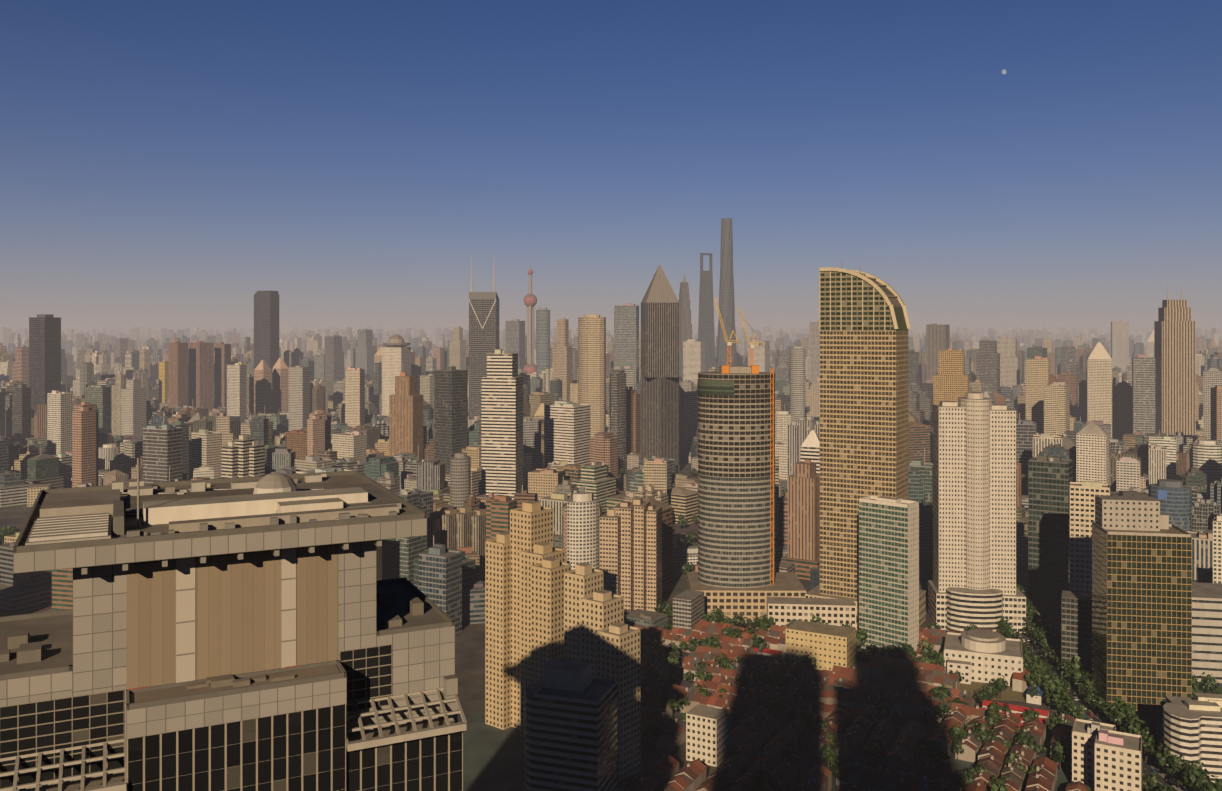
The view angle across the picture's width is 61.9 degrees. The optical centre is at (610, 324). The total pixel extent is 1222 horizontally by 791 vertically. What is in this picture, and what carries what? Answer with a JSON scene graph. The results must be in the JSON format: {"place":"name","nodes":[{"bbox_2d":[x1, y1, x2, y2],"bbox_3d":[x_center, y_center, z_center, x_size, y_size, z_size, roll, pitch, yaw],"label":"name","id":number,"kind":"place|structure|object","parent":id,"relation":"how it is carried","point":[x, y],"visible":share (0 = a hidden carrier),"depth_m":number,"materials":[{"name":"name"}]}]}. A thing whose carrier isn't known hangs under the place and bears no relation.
{"place":"outdoors","nodes":[
{"label":"outdoors","id":0,"kind":"place"},
{"bbox_2d":[0,458,466,790],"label":"tower","id":1,"kind":"structure","parent":0,"point":[268,632],"depth_m":188.05,"materials":[{"name":"beige concrete"}]},
{"bbox_2d":[382,335,410,415],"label":"high-rise building","id":2,"kind":"structure","parent":0,"point":[396,356],"depth_m":2307.96,"materials":[{"name":"beige concrete"}]},
{"bbox_2d":[0,339,1221,471],"bbox_3d":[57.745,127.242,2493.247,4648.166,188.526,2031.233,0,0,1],"label":"distant buildings","id":3,"kind":"structure","parent":0,"point":[1068,364],"depth_m":2024.33,"materials":[{"name":"grey concrete"}]},
{"bbox_2d":[0,324,1221,378],"bbox_3d":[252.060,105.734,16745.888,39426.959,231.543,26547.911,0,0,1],"label":"distant buildings","id":4,"kind":"structure","parent":0,"point":[114,342],"depth_m":6266.82,"materials":[{"name":"grey concrete"}]},
{"bbox_2d":[0,328,1221,790],"bbox_3d":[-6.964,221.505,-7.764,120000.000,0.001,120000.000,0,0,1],"label":"ground","id":5,"kind":"structure","parent":0,"point":[494,758],"depth_m":563.52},
{"bbox_2d":[29,314,60,413],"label":"dark tower","id":6,"kind":"structure","parent":5,"relation":"on","point":[44,354],"depth_m":2014.58,"materials":[{"name":"grey concrete"}]},
{"bbox_2d":[254,291,278,369],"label":"skyscraper","id":7,"kind":"structure","parent":5,"relation":"on","point":[266,326],"depth_m":2711.61,"materials":[{"name":"grey glass"}]},
{"bbox_2d":[469,258,498,418],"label":"skyscraper","id":8,"kind":"structure","parent":5,"relation":"on","point":[483,324],"depth_m":1895.31,"materials":[{"name":"grey glass"}]},
{"bbox_2d":[485,501,570,736],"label":"apartment tower","id":9,"kind":"structure","parent":5,"relation":"on","point":[526,566],"depth_m":556.67,"materials":[{"name":"beige concrete"}]},
{"bbox_2d":[523,265,536,373],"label":"television tower","id":10,"kind":"structure","parent":5,"relation":"on","point":[530,300],"depth_m":2887.12,"materials":[{"name":"grey concrete"}]},
{"bbox_2d":[525,658,616,790],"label":"banded block","id":11,"kind":"structure","parent":5,"relation":"on","point":[570,725],"depth_m":430.41,"materials":[{"name":"grey concrete"}]},
{"bbox_2d":[564,563,639,781],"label":"apartment building","id":12,"kind":"structure","parent":5,"relation":"on","point":[601,636],"depth_m":486.11,"materials":[{"name":"beige concrete"}]},
{"bbox_2d":[8,400,1212,629],"bbox_3d":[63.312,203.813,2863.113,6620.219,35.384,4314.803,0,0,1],"label":"lowrise building","id":13,"kind":"structure","parent":5,"relation":"on","point":[688,608],"depth_m":880.63,"materials":[{"name":"beige concrete"}]},
{"bbox_2d":[0,437,1221,790],"bbox_3d":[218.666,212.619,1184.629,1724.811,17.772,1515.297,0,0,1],"label":"trees","id":14,"kind":"object","parent":5,"relation":"on","point":[1048,679],"visible":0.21,"depth_m":581.03,"materials":[{"name":"green plant"}]},
{"bbox_2d":[0,410,1221,633],"bbox_3d":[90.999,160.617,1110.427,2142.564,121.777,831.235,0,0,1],"label":"city buildings","id":15,"kind":"structure","parent":5,"relation":"on","point":[436,566],"depth_m":1113.13,"materials":[{"name":"grey concrete"}]},
{"bbox_2d":[12,303,1221,613],"bbox_3d":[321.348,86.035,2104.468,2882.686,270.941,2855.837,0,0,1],"label":"high-rise buildings","id":16,"kind":"structure","parent":5,"relation":"on","point":[1060,509],"depth_m":1490.66,"materials":[{"name":"beige concrete"}]},
{"bbox_2d":[640,265,678,464],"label":"skyscraper","id":17,"kind":"structure","parent":5,"relation":"on","point":[659,408],"depth_m":1497.15,"materials":[{"name":"grey concrete"}]},
{"bbox_2d":[678,275,691,381],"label":"skyscraper","id":18,"kind":"structure","parent":5,"relation":"on","point":[685,329],"depth_m":2945.10,"materials":[{"name":"grey glass"}]},
{"bbox_2d":[698,253,715,371],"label":"skyscraper","id":19,"kind":"structure","parent":5,"relation":"on","point":[706,333],"depth_m":3000.68,"materials":[{"name":"grey glass"}]},
{"bbox_2d":[717,218,736,368],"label":"skyscraper","id":20,"kind":"structure","parent":5,"relation":"on","point":[726,299],"depth_m":2902.13,"materials":[{"name":"grey glass"}]},
{"bbox_2d":[687,297,805,622],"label":"construction tower","id":21,"kind":"structure","parent":5,"relation":"on","point":[736,573],"depth_m":764.61,"materials":[{"name":"grey concrete"}]},
{"bbox_2d":[617,620,1080,790],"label":"lane house walls","id":22,"kind":"structure","parent":5,"relation":"on","point":[815,746],"depth_m":540.12,"materials":[{"name":"beige paint"}]},
{"bbox_2d":[617,619,1091,790],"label":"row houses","id":23,"kind":"structure","parent":22,"relation":"on","point":[854,774],"depth_m":544.84,"materials":[{"name":"red tile"}]},
{"bbox_2d":[805,263,925,629],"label":"skyscraper","id":24,"kind":"structure","parent":5,"relation":"on","point":[864,325],"depth_m":742.53,"materials":[{"name":"beige concrete"}]},
{"bbox_2d":[859,495,918,651],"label":"green glass tower","id":25,"kind":"structure","parent":5,"relation":"on","point":[888,571],"depth_m":683.85,"materials":[{"name":"green glass"}]},
{"bbox_2d":[751,647,1048,728],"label":"buildings","id":26,"kind":"structure","parent":5,"relation":"on","point":[1008,694],"depth_m":602.58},
{"bbox_2d":[686,582,1221,790],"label":"blocks","id":27,"kind":"structure","parent":5,"relation":"on","point":[1106,757],"depth_m":517.30,"materials":[{"name":"beige concrete"}]},
{"bbox_2d":[928,392,1025,632],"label":"white tower","id":28,"kind":"structure","parent":5,"relation":"on","point":[973,581],"depth_m":736.77,"materials":[{"name":"white concrete"}]},
{"bbox_2d":[944,629,1022,685],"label":"building","id":29,"kind":"structure","parent":5,"relation":"on","point":[980,655],"depth_m":632.45,"materials":[{"name":"beige concrete"}]},
{"bbox_2d":[1015,627,1187,790],"bbox_3d":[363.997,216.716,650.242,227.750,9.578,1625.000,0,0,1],"label":"boulevard","id":30,"kind":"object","parent":5,"relation":"on","point":[1147,763],"visible":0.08,"depth_m":582.38,"materials":[{"name":"grey asphalt"}]},
{"bbox_2d":[1019,634,1156,773],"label":"cars","id":31,"kind":"object","parent":30,"relation":"on","point":[1089,713],"visible":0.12,"depth_m":584.57,"materials":[{"name":"paint"}]},
{"bbox_2d":[1092,490,1191,724],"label":"office building","id":32,"kind":"structure","parent":5,"relation":"on","point":[1142,604],"depth_m":564.84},
{"bbox_2d":[1154,283,1206,439],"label":"twin mast tower","id":33,"kind":"structure","parent":5,"relation":"on","point":[1174,340],"depth_m":1737.89,"materials":[{"name":"beige concrete"}]},
{"bbox_2d":[0,0,1221,327],"label":"sky","id":34,"kind":"structure","parent":0,"point":[163,162],"materials":[{"name":"blue"}]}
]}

